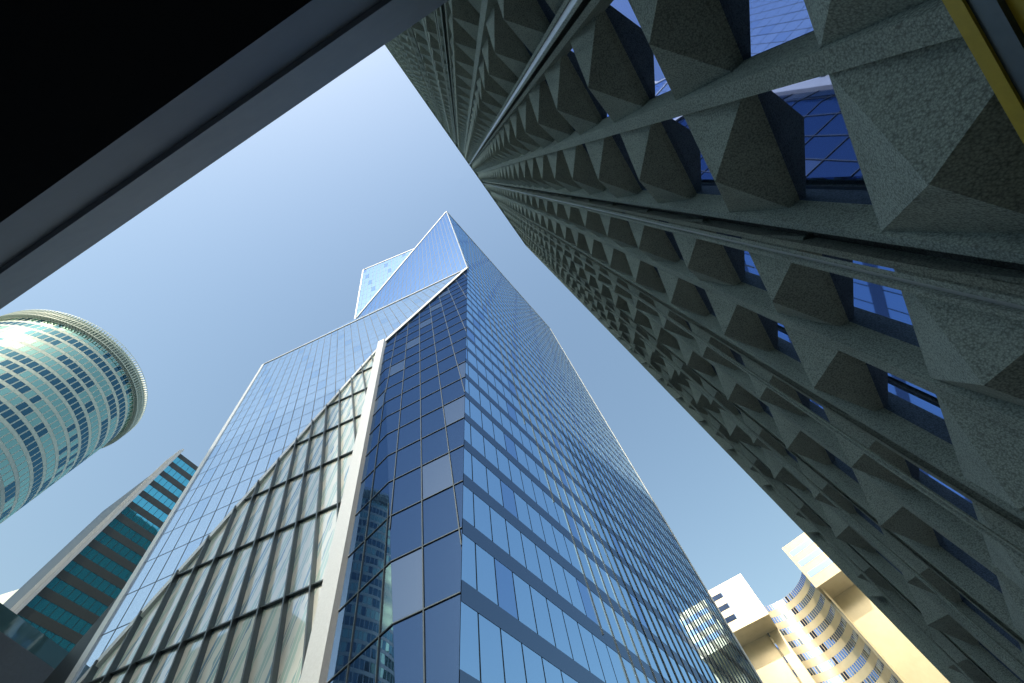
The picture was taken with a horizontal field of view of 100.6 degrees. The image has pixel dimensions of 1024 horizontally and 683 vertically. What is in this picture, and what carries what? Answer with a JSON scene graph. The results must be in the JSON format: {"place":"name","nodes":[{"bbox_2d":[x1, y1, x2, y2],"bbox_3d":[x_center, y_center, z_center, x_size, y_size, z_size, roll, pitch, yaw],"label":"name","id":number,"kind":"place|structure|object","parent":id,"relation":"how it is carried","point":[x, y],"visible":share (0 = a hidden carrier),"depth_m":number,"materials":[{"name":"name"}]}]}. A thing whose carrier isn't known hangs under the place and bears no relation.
{"place":"outdoors","nodes":[
{"label":"outdoors","id":0,"kind":"place"},
{"bbox_2d":[0,589,18,603],"bbox_3d":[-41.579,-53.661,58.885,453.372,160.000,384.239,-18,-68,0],"label":"building","id":1,"kind":"structure","parent":0,"point":[5,597],"depth_m":183.92,"materials":[{"name":"white"}]},
{"bbox_2d":[0,631,54,682],"bbox_3d":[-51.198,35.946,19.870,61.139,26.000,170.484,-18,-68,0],"label":"roof","id":2,"kind":"structure","parent":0,"point":[19,663],"depth_m":29.95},
{"bbox_2d":[0,603,68,668],"bbox_3d":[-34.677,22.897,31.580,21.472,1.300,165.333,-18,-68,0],"label":"roof balustrade","id":3,"kind":"object","parent":2,"relation":"on","point":[31,638],"visible":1,"depth_m":31.10,"materials":[{"name":"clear glass"}]},
{"bbox_2d":[0,309,147,523],"bbox_3d":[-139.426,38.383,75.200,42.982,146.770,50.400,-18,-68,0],"label":"green tower","id":4,"kind":"structure","parent":0,"point":[73,396],"depth_m":121.03,"materials":[{"name":"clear glass"}]},
{"bbox_2d":[3,449,197,651],"bbox_3d":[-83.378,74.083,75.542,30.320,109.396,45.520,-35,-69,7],"label":"office building","id":5,"kind":"structure","parent":0,"point":[67,594],"depth_m":87.93,"materials":[{"name":"teal glass"}]},
{"bbox_2d":[0,0,448,308],"bbox_3d":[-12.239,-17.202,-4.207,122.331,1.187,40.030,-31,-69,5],"label":"canopy","id":6,"kind":"object","parent":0,"point":[115,115],"visible":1,"depth_m":2.51,"materials":[{"name":"paint"}]},
{"bbox_2d":[0,45,803,606],"label":"sky","id":7,"kind":"structure","parent":0,"point":[263,252],"materials":[{"name":"blue"}]},
{"bbox_2d":[708,533,949,682],"bbox_3d":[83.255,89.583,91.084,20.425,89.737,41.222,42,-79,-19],"label":"cream building","id":8,"kind":"structure","parent":0,"point":[825,620],"depth_m":114.58,"materials":[{"name":"beige concrete"}]},
{"label":"ground","id":9,"kind":"structure","parent":0,"visible":0},
{"bbox_2d":[43,211,762,682],"bbox_3d":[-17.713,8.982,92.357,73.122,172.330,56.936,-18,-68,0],"label":"skyscraper","id":10,"kind":"structure","parent":9,"relation":"on","point":[419,467],"depth_m":33.68,"materials":[{"name":"blue glass"}]},
{"bbox_2d":[385,0,1023,682],"bbox_3d":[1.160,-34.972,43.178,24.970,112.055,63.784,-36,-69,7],"label":"concrete tower","id":11,"kind":"structure","parent":9,"relation":"on","point":[775,248],"depth_m":8.34,"materials":[{"name":"concrete"}]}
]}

